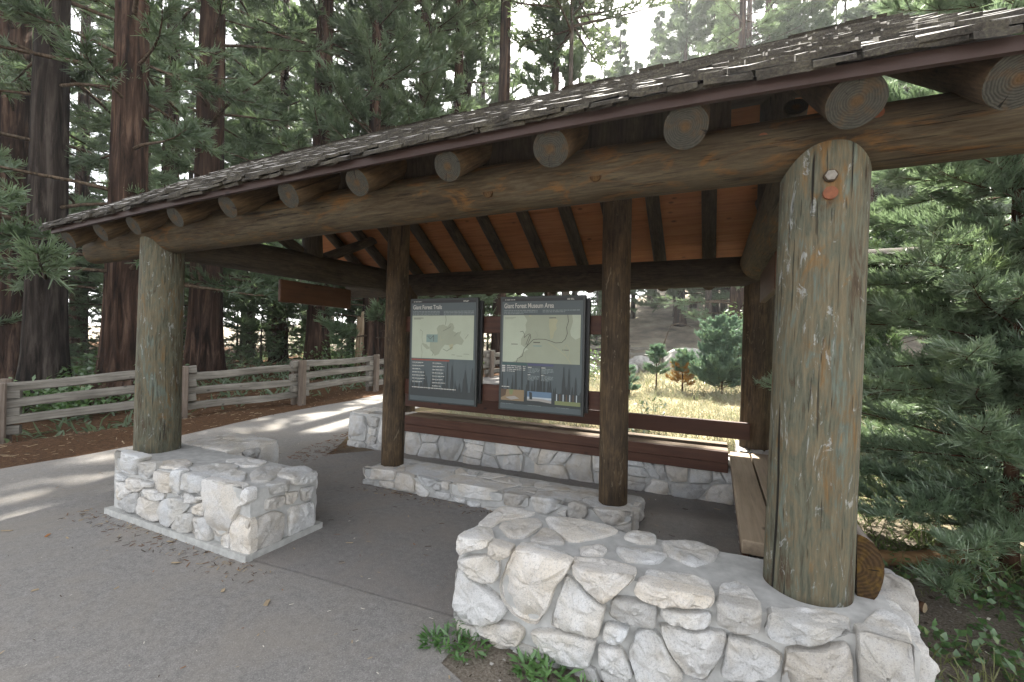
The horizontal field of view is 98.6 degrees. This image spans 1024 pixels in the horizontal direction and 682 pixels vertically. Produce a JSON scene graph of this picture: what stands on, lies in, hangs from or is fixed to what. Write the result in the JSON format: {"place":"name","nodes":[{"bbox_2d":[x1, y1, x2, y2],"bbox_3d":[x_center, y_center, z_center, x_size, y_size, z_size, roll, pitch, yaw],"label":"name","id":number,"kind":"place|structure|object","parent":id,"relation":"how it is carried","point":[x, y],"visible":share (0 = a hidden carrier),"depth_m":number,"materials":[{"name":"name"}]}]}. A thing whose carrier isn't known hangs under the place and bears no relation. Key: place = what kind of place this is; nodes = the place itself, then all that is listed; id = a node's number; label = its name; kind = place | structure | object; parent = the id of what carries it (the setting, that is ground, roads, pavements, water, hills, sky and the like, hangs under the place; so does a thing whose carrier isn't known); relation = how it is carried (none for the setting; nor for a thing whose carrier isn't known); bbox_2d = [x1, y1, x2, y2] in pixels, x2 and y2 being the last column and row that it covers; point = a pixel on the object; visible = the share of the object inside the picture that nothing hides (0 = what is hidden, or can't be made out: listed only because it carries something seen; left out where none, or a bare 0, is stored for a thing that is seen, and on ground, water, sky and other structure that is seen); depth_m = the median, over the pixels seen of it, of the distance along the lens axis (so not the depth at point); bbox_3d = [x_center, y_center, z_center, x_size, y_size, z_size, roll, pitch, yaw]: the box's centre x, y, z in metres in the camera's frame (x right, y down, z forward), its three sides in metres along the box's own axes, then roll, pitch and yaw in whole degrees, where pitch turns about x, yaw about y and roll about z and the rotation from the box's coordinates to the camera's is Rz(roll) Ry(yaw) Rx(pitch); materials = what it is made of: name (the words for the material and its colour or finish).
{"place":"outdoors","nodes":[
{"label":"outdoors","id":0,"kind":"place"},
{"bbox_2d":[0,366,599,681],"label":"path","id":1,"kind":"structure","parent":0,"point":[174,617],"depth_m":2.60,"materials":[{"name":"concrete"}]},
{"bbox_2d":[60,508,270,582],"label":"needle litter","id":2,"kind":"object","parent":1,"relation":"on","point":[160,535],"visible":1,"depth_m":3.30,"materials":[{"name":"brown plant"}]},
{"bbox_2d":[0,443,655,678],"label":"bark chips","id":3,"kind":"object","parent":1,"relation":"on","point":[282,589],"visible":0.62,"depth_m":2.49,"materials":[{"name":"brown wood"}]},
{"bbox_2d":[254,450,740,615],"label":"shelter floor","id":4,"kind":"structure","parent":0,"point":[409,570],"depth_m":3.72,"materials":[{"name":"concrete"}]},
{"bbox_2d":[0,289,1023,681],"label":"ground","id":5,"kind":"structure","parent":0,"point":[648,325],"depth_m":6.34,"materials":[{"name":"brown soil"}]},
{"bbox_2d":[0,195,76,325],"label":"sequoia tree","id":6,"kind":"object","parent":5,"relation":"on","point":[13,317],"visible":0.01,"depth_m":14.88,"materials":[{"name":"green plant"}]},
{"bbox_2d":[34,0,101,296],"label":"sequoia tree","id":7,"kind":"object","parent":5,"relation":"on","point":[72,141],"visible":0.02,"depth_m":21.73,"materials":[{"name":"green plant"}]},
{"bbox_2d":[9,375,133,415],"bbox_3d":[-11.026,1.226,9.735,4.547,0.970,2.508,1,0,-32],"label":"bush","id":8,"kind":"object","parent":5,"relation":"on","point":[61,405],"visible":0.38,"depth_m":9.81,"materials":[{"name":"green plant"}]},
{"bbox_2d":[68,307,95,371],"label":"young fir tree","id":9,"kind":"object","parent":5,"relation":"on","point":[74,313],"visible":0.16,"depth_m":17.29,"materials":[{"name":"green plant"}]},
{"bbox_2d":[68,263,102,363],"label":"young fir tree","id":10,"kind":"object","parent":5,"relation":"on","point":[77,331],"visible":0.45,"depth_m":19.93,"materials":[{"name":"green plant"}]},
{"bbox_2d":[0,0,189,379],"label":"sequoia tree","id":11,"kind":"object","parent":5,"relation":"on","point":[14,114],"visible":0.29,"depth_m":14.98,"materials":[{"name":"red plant"}]},
{"bbox_2d":[69,6,154,309],"bbox_3d":[-29.174,-15.798,32.365,7.487,33.755,7.893,1,0,-5],"label":"fir tree","id":12,"kind":"object","parent":5,"relation":"on","point":[99,93],"visible":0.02,"depth_m":30.94,"materials":[{"name":"green plant"}]},
{"bbox_2d":[68,0,159,355],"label":"sequoia tree","id":13,"kind":"object","parent":5,"relation":"on","point":[84,97],"visible":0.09,"depth_m":26.78,"materials":[{"name":"green plant"}]},
{"bbox_2d":[54,348,189,398],"bbox_3d":[-10.465,0.684,12.005,2.605,1.602,3.796,1,0,-32],"label":"bush","id":14,"kind":"object","parent":5,"relation":"on","point":[76,369],"visible":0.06,"depth_m":10.80,"materials":[{"name":"green plant"}]},
{"bbox_2d":[90,61,160,319],"bbox_3d":[-32.264,-12.903,37.569,8.306,27.535,8.514,1,0,-4],"label":"sequoia tree","id":15,"kind":"object","parent":5,"relation":"on","point":[98,176],"depth_m":37.51,"materials":[{"name":"green plant"}]},
{"bbox_2d":[0,0,263,408],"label":"sequoia tree","id":16,"kind":"object","parent":5,"relation":"on","point":[44,352],"visible":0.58,"depth_m":11.04,"materials":[{"name":"brown plant"}]},
{"bbox_2d":[75,1,191,300],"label":"fir tree","id":17,"kind":"object","parent":5,"relation":"on","point":[155,124],"visible":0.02,"depth_m":27.91,"materials":[{"name":"green plant"}]},
{"bbox_2d":[0,0,301,405],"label":"sequoia tree","id":18,"kind":"object","parent":5,"relation":"on","point":[130,143],"visible":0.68,"depth_m":10.68,"materials":[{"name":"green plant"}]},
{"bbox_2d":[0,0,338,379],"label":"sequoia tree","id":19,"kind":"object","parent":5,"relation":"on","point":[204,350],"visible":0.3,"depth_m":15.50,"materials":[{"name":"green plant"}]},
{"bbox_2d":[68,0,273,316],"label":"sequoia tree","id":20,"kind":"object","parent":5,"relation":"on","point":[168,111],"visible":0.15,"depth_m":19.72,"materials":[{"name":"green plant"}]},
{"bbox_2d":[160,0,199,348],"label":"fir tree","id":21,"kind":"object","parent":5,"relation":"on","point":[189,98],"visible":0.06,"depth_m":33.82,"materials":[{"name":"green plant"}]},
{"bbox_2d":[0,381,376,460],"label":"needle litter","id":22,"kind":"object","parent":5,"relation":"on","point":[133,419],"visible":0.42,"depth_m":8.28,"materials":[{"name":"brown plant"}]},
{"bbox_2d":[104,432,321,563],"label":"stone wall","id":23,"kind":"structure","parent":5,"relation":"on","point":[241,498],"depth_m":3.48,"materials":[{"name":"stone"}]},
{"bbox_2d":[223,303,263,355],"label":"young fir tree","id":24,"kind":"object","parent":5,"relation":"on","point":[233,337],"visible":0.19,"depth_m":26.73,"materials":[{"name":"green plant"}]},
{"bbox_2d":[3,348,484,442],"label":"undergrowth","id":25,"kind":"object","parent":5,"relation":"on","point":[125,423],"visible":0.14,"depth_m":13.62,"materials":[{"name":"green plant"}]},
{"bbox_2d":[224,1,272,350],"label":"fir tree","id":26,"kind":"object","parent":5,"relation":"on","point":[235,64],"visible":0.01,"depth_m":32.33,"materials":[{"name":"green plant"}]},
{"bbox_2d":[226,276,289,362],"bbox_3d":[-12.822,-1.023,22.511,3.067,4.780,2.124,1,0,0],"label":"young fir tree","id":27,"kind":"object","parent":5,"relation":"on","point":[269,338],"visible":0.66,"depth_m":22.44,"materials":[{"name":"green plant"}]},
{"bbox_2d":[188,0,332,361],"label":"sequoia tree","id":28,"kind":"object","parent":5,"relation":"on","point":[246,324],"visible":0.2,"depth_m":22.56,"materials":[{"name":"green plant"}]},
{"bbox_2d":[223,0,301,357],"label":"fir tree","id":29,"kind":"object","parent":5,"relation":"on","point":[233,70],"visible":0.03,"depth_m":25.63,"materials":[{"name":"green plant"}]},
{"bbox_2d":[233,0,306,352],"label":"fir tree","id":30,"kind":"object","parent":5,"relation":"on","point":[291,71],"visible":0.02,"depth_m":29.81,"materials":[{"name":"green plant"}]},
{"bbox_2d":[240,308,305,354],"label":"young fir tree","id":31,"kind":"object","parent":5,"relation":"on","point":[290,339],"visible":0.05,"depth_m":28.04,"materials":[{"name":"green plant"}]},
{"bbox_2d":[258,277,306,359],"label":"young fir tree","id":32,"kind":"object","parent":5,"relation":"on","point":[282,335],"visible":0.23,"depth_m":23.95,"materials":[{"name":"green plant"}]},
{"bbox_2d":[179,0,408,371],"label":"sequoia tree","id":33,"kind":"object","parent":5,"relation":"on","point":[317,334],"visible":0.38,"depth_m":17.64,"materials":[{"name":"green plant"}]},
{"bbox_2d":[292,5,338,344],"bbox_3d":[-16.871,-16.104,36.321,7.620,34.354,8.033,1,0,-15],"label":"fir tree","id":34,"kind":"object","parent":5,"relation":"on","point":[307,139],"visible":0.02,"depth_m":35.03,"materials":[{"name":"green plant"}]},
{"bbox_2d":[287,432,357,460],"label":"needle litter","id":35,"kind":"object","parent":5,"relation":"on","point":[325,446],"visible":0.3,"depth_m":6.35,"materials":[{"name":"brown plant"}]},
{"bbox_2d":[296,0,369,357],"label":"fir tree","id":36,"kind":"object","parent":5,"relation":"on","point":[344,67],"visible":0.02,"depth_m":23.39,"materials":[{"name":"green plant"}]},
{"bbox_2d":[0,344,666,444],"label":"rail fence","id":37,"kind":"object","parent":5,"relation":"on","point":[13,400],"visible":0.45,"depth_m":8.92,"materials":[{"name":"grey wood"}]},
{"bbox_2d":[303,335,365,378],"bbox_3d":[-6.647,0.606,16.433,2.692,1.921,2.006,1,0,0],"label":"bush","id":38,"kind":"object","parent":5,"relation":"on","point":[334,366],"visible":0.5,"depth_m":16.34,"materials":[{"name":"green plant"}]},
{"bbox_2d":[329,287,356,367],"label":"young fir tree","id":39,"kind":"object","parent":5,"relation":"on","point":[352,351],"visible":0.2,"depth_m":19.48,"materials":[{"name":"green plant"}]},
{"bbox_2d":[353,311,363,373],"bbox_3d":[-5.986,0.283,18.043,1.102,3.026,1.015,1,0,25],"label":"tree stump","id":40,"kind":"object","parent":5,"relation":"on","point":[360,326],"visible":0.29,"depth_m":17.72,"materials":[{"name":"brown wood"}]},
{"bbox_2d":[269,0,457,373],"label":"sequoia tree","id":41,"kind":"object","parent":5,"relation":"on","point":[353,36],"visible":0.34,"depth_m":16.70,"materials":[{"name":"green plant"}]},
{"bbox_2d":[334,0,496,365],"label":"sequoia tree","id":42,"kind":"object","parent":5,"relation":"on","point":[381,324],"visible":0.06,"depth_m":21.57,"materials":[{"name":"red plant"}]},
{"bbox_2d":[342,0,513,323],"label":"sequoia tree","id":43,"kind":"object","parent":5,"relation":"on","point":[427,89],"visible":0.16,"depth_m":20.64,"materials":[{"name":"green plant"}]},
{"bbox_2d":[353,0,518,297],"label":"sequoia tree","id":44,"kind":"object","parent":5,"relation":"on","point":[458,67],"visible":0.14,"depth_m":22.91,"materials":[{"name":"green plant"}]},
{"bbox_2d":[416,619,495,662],"bbox_3d":[-0.298,1.558,2.313,0.446,0.166,0.262,1,0,25],"label":"weed","id":45,"kind":"object","parent":5,"relation":"on","point":[437,639],"visible":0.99,"depth_m":2.30,"materials":[{"name":"green plant"}]},
{"bbox_2d":[400,0,536,313],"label":"sequoia tree","id":46,"kind":"object","parent":5,"relation":"on","point":[473,56],"visible":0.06,"depth_m":26.00,"materials":[{"name":"green plant"}]},
{"bbox_2d":[444,0,526,345],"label":"sequoia tree","id":47,"kind":"object","parent":5,"relation":"on","point":[480,92],"visible":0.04,"depth_m":37.72,"materials":[{"name":"green plant"}]},
{"bbox_2d":[475,0,510,366],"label":"sequoia tree","id":48,"kind":"object","parent":5,"relation":"on","point":[504,65],"visible":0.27,"depth_m":21.88,"materials":[{"name":"red plant"}]},
{"bbox_2d":[363,458,644,532],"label":"stone curb","id":49,"kind":"structure","parent":5,"relation":"on","point":[491,491],"depth_m":4.25,"materials":[{"name":"stone"}]},
{"bbox_2d":[39,7,1023,606],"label":"log shelter","id":50,"kind":"object","parent":49,"relation":"on","point":[733,167],"visible":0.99,"depth_m":2.62,"materials":[{"name":"wood"}]},
{"bbox_2d":[278,279,350,308],"bbox_3d":[-2.576,-0.658,5.842,0.050,0.380,1.135,1,0,25],"label":"hanging board","id":51,"kind":"object","parent":50,"relation":"hanging from","point":[295,292],"visible":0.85,"depth_m":5.74,"materials":[{"name":"brown wood"}]},
{"bbox_2d":[408,297,484,406],"bbox_3d":[-0.717,0.106,4.715,0.884,1.122,0.093,1,0,25],"label":"map panel","id":52,"kind":"object","parent":50,"relation":"attached to","point":[446,350],"visible":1,"depth_m":4.65,"materials":[{"name":"paint"}]},
{"bbox_2d":[498,295,590,416],"bbox_3d":[0.299,0.128,4.245,0.898,1.122,0.094,1,0,25],"label":"map panel","id":53,"kind":"object","parent":50,"relation":"attached to","point":[544,365],"visible":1,"depth_m":4.19,"materials":[{"name":"paint"}]},
{"bbox_2d":[760,251,776,302],"bbox_3d":[2.144,-0.555,3.662,0.050,0.380,1.135,1,0,25],"label":"hanging board","id":54,"kind":"object","parent":50,"relation":"hanging from","point":[767,283],"visible":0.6,"depth_m":3.53,"materials":[{"name":"brown wood"}]},
{"bbox_2d":[347,407,734,504],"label":"stone wall","id":55,"kind":"structure","parent":5,"relation":"on","point":[365,427],"depth_m":5.27,"materials":[{"name":"stone"}]},
{"bbox_2d":[404,411,727,472],"bbox_3d":[0.426,1.178,5.475,4.050,0.213,0.515,1,0,25],"label":"wooden bench","id":56,"kind":"object","parent":55,"relation":"on","point":[707,455],"visible":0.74,"depth_m":5.17,"materials":[{"name":"brown wood"}]},
{"bbox_2d":[507,647,583,681],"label":"weed","id":57,"kind":"object","parent":5,"relation":"on","point":[531,673],"visible":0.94,"depth_m":2.12,"materials":[{"name":"green plant"}]},
{"bbox_2d":[510,0,599,315],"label":"sequoia tree","id":58,"kind":"object","parent":5,"relation":"on","point":[553,61],"visible":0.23,"depth_m":21.77,"materials":[{"name":"green plant"}]},
{"bbox_2d":[561,0,603,294],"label":"pine tree","id":59,"kind":"object","parent":5,"relation":"on","point":[591,77],"visible":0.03,"depth_m":32.95,"materials":[{"name":"green plant"}]},
{"bbox_2d":[484,0,682,294],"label":"pine tree","id":60,"kind":"object","parent":5,"relation":"on","point":[607,7],"visible":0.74,"depth_m":21.15,"materials":[{"name":"green plant"}]},
{"bbox_2d":[587,291,601,349],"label":"young fir tree","id":61,"kind":"object","parent":5,"relation":"on","point":[594,299],"visible":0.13,"depth_m":29.96,"materials":[{"name":"green plant"}]},
{"bbox_2d":[590,346,600,380],"bbox_3d":[2.763,0.919,16.271,1.619,1.594,2.448,1,0,-42],"label":"bush","id":62,"kind":"object","parent":5,"relation":"on","point":[594,373],"visible":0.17,"depth_m":15.89,"materials":[{"name":"green plant"}]},
{"bbox_2d":[595,21,615,315],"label":"fir tree","id":63,"kind":"object","parent":5,"relation":"on","point":[606,45],"visible":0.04,"depth_m":45.64,"materials":[{"name":"green plant"}]},
{"bbox_2d":[578,9,634,292],"bbox_3d":[9.288,-15.874,40.176,6.429,28.986,6.778,1,0,-34],"label":"fir tree","id":64,"kind":"object","parent":5,"relation":"on","point":[623,45],"visible":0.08,"depth_m":39.95,"materials":[{"name":"green plant"}]},
{"bbox_2d":[590,48,650,313],"bbox_3d":[8.149,-10.979,32.754,4.981,22.458,5.251,1,0,44],"label":"fir tree","id":65,"kind":"object","parent":5,"relation":"on","point":[621,68],"visible":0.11,"depth_m":32.78,"materials":[{"name":"green plant"}]},
{"bbox_2d":[629,364,641,392],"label":"young sequoia","id":66,"kind":"object","parent":5,"relation":"on","point":[633,369],"visible":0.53,"depth_m":12.47,"materials":[{"name":"green plant"}]},
{"bbox_2d":[630,55,644,318],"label":"fir tree","id":67,"kind":"object","parent":5,"relation":"on","point":[638,64],"visible":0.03,"depth_m":39.83,"materials":[{"name":"green plant"}]},
{"bbox_2d":[629,355,657,372],"bbox_3d":[5.839,1.180,19.552,1.528,1.092,1.175,1,0,2],"label":"boulder","id":68,"kind":"object","parent":5,"relation":"on","point":[639,360],"visible":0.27,"depth_m":19.13,"materials":[{"name":"grey stone"}]},
{"bbox_2d":[628,397,667,433],"bbox_3d":[2.137,1.318,7.375,1.024,0.772,0.596,1,0,-9],"label":"leafy plant","id":69,"kind":"object","parent":5,"relation":"on","point":[647,409],"visible":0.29,"depth_m":7.45,"materials":[{"name":"beige plant"}]},
{"bbox_2d":[645,27,660,300],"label":"fir tree","id":70,"kind":"object","parent":5,"relation":"on","point":[653,51],"visible":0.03,"depth_m":48.15,"materials":[{"name":"green plant"}]},
{"bbox_2d":[642,342,671,389],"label":"young sequoia","id":71,"kind":"object","parent":5,"relation":"on","point":[657,351],"visible":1,"depth_m":13.36,"materials":[{"name":"green plant"}]},
{"bbox_2d":[646,6,670,307],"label":"fir tree","id":72,"kind":"object","parent":5,"relation":"on","point":[657,22],"visible":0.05,"depth_m":43.76,"materials":[{"name":"green plant"}]},
{"bbox_2d":[632,0,729,326],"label":"sequoia tree","id":73,"kind":"object","parent":5,"relation":"on","point":[684,26],"visible":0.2,"depth_m":35.64,"materials":[{"name":"green plant"}]},
{"bbox_2d":[665,347,698,393],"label":"young sequoia","id":74,"kind":"object","parent":5,"relation":"on","point":[681,366],"visible":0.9,"depth_m":12.88,"materials":[{"name":"orange plant"}]},
{"bbox_2d":[666,11,697,57],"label":"fir tree","id":75,"kind":"object","parent":5,"relation":"on","point":[674,17],"visible":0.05,"depth_m":49.84,"materials":[{"name":"green plant"}]},
{"bbox_2d":[664,348,702,373],"bbox_3d":[7.863,1.193,19.137,2.615,1.791,1.790,1,0,5],"label":"boulder","id":76,"kind":"object","parent":5,"relation":"on","point":[672,353],"visible":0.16,"depth_m":18.93,"materials":[{"name":"grey stone"}]},
{"bbox_2d":[679,5,710,308],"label":"pine tree","id":77,"kind":"object","parent":5,"relation":"on","point":[693,305],"visible":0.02,"depth_m":41.88,"materials":[{"name":"green plant"}]},
{"bbox_2d":[452,440,939,681],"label":"stone wall","id":78,"kind":"structure","parent":5,"relation":"on","point":[598,602],"depth_m":2.03,"materials":[{"name":"stone"}]},
{"bbox_2d":[729,451,767,556],"bbox_3d":[1.951,1.224,3.446,0.390,0.192,2.320,1,0,25],"label":"wooden bench","id":79,"kind":"object","parent":78,"relation":"on","point":[749,474],"visible":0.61,"depth_m":3.19,"materials":[{"name":"brown wood"}]},
{"bbox_2d":[855,524,884,599],"bbox_3d":[2.205,1.025,3.298,0.110,0.316,3.000,1,0,25],"label":"half log","id":80,"kind":"object","parent":78,"relation":"on","point":[869,573],"visible":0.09,"depth_m":1.94,"materials":[{"name":"brown wood"}]},
{"bbox_2d":[670,0,738,342],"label":"pine tree","id":81,"kind":"object","parent":5,"relation":"on","point":[707,294],"visible":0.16,"depth_m":28.84,"materials":[{"name":"green plant"}]},
{"bbox_2d":[687,287,729,316],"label":"sequoia tree","id":82,"kind":"object","parent":5,"relation":"on","point":[715,308],"visible":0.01,"depth_m":37.71,"materials":[{"name":"red plant"}]},
{"bbox_2d":[675,312,742,392],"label":"young sequoia","id":83,"kind":"object","parent":5,"relation":"on","point":[720,349],"visible":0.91,"depth_m":12.63,"materials":[{"name":"green plant"}]},
{"bbox_2d":[441,376,986,499],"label":"dry grass","id":84,"kind":"structure","parent":5,"relation":"on","point":[678,394],"depth_m":10.08,"materials":[{"name":"beige plant"}]},
{"bbox_2d":[645,0,804,358],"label":"sequoia tree","id":85,"kind":"object","parent":5,"relation":"on","point":[766,24],"visible":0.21,"depth_m":22.68,"materials":[{"name":"green plant"}]},
{"bbox_2d":[706,1,746,316],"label":"fir tree","id":86,"kind":"object","parent":5,"relation":"on","point":[723,306],"visible":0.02,"depth_m":35.75,"materials":[{"name":"green plant"}]},
{"bbox_2d":[672,0,796,299],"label":"sequoia tree","id":87,"kind":"object","parent":5,"relation":"on","point":[755,7],"visible":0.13,"depth_m":29.91,"materials":[{"name":"green plant"}]},
{"bbox_2d":[689,0,819,296],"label":"sequoia tree","id":88,"kind":"object","parent":5,"relation":"on","point":[802,26],"visible":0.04,"depth_m":28.94,"materials":[{"name":"green plant"}]},
{"bbox_2d":[589,361,990,410],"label":"dry grass","id":89,"kind":"structure","parent":5,"relation":"on","point":[642,378],"depth_m":14.53,"materials":[{"name":"beige plant"}]},
{"bbox_2d":[775,0,841,40],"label":"sequoia tree","id":90,"kind":"object","parent":5,"relation":"on","point":[824,16],"visible":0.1,"depth_m":29.10,"materials":[{"name":"green plant"}]},
{"bbox_2d":[820,0,874,172],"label":"pine tree","id":91,"kind":"object","parent":5,"relation":"on","point":[831,5],"visible":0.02,"depth_m":31.02,"materials":[{"name":"green plant"}]},
{"bbox_2d":[836,0,885,76],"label":"pine tree","id":92,"kind":"object","parent":5,"relation":"on","point":[861,5],"visible":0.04,"depth_m":38.21,"materials":[{"name":"green plant"}]},
{"bbox_2d":[841,0,914,295],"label":"sequoia tree","id":93,"kind":"object","parent":5,"relation":"on","point":[857,13],"visible":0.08,"depth_m":28.57,"materials":[{"name":"green plant"}]},
{"bbox_2d":[752,0,1023,603],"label":"young sequoia","id":94,"kind":"object","parent":5,"relation":"on","point":[963,304],"visible":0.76,"depth_m":3.12,"materials":[{"name":"green plant"}]},
{"bbox_2d":[874,4,958,312],"bbox_3d":[27.803,-14.514,30.588,8.143,26.995,8.347,1,0,1],"label":"sequoia tree","id":95,"kind":"object","parent":5,"relation":"on","point":[910,14],"depth_m":30.64,"materials":[{"name":"green plant"}]},
{"bbox_2d":[878,533,965,567],"bbox_3d":[3.106,1.575,3.307,0.989,0.226,0.198,1,0,-6],"label":"fallen branch","id":96,"kind":"object","parent":5,"relation":"on","point":[911,554],"visible":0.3,"depth_m":3.25,"materials":[{"name":"brown wood"}]},
{"bbox_2d":[857,449,1023,583],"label":"grass","id":97,"kind":"structure","parent":5,"relation":"on","point":[895,537],"depth_m":3.61,"materials":[{"name":"green plant"}]},
{"bbox_2d":[861,206,1021,431],"bbox_3d":[6.074,-0.045,6.885,3.350,4.169,3.190,1,0,-6],"label":"young sequoia","id":98,"kind":"object","parent":5,"relation":"on","point":[882,236],"visible":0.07,"depth_m":6.60,"materials":[{"name":"green plant"}]},
{"bbox_2d":[874,0,1010,339],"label":"sequoia tree","id":99,"kind":"object","parent":5,"relation":"on","point":[1005,206],"visible":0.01,"depth_m":26.70,"materials":[{"name":"green plant"}]},
{"bbox_2d":[872,538,1023,681],"bbox_3d":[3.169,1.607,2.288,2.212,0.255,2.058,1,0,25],"label":"ground cover","id":100,"kind":"object","parent":5,"relation":"on","point":[943,636],"visible":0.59,"depth_m":2.47,"materials":[{"name":"green plant"}]},
{"bbox_2d":[906,567,1023,677],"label":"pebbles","id":101,"kind":"object","parent":5,"relation":"on","point":[984,629],"visible":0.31,"depth_m":2.64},
{"bbox_2d":[68,0,1008,325],"label":"sky","id":102,"kind":"structure","parent":0,"point":[639,32],"materials":[{"name":"white"}]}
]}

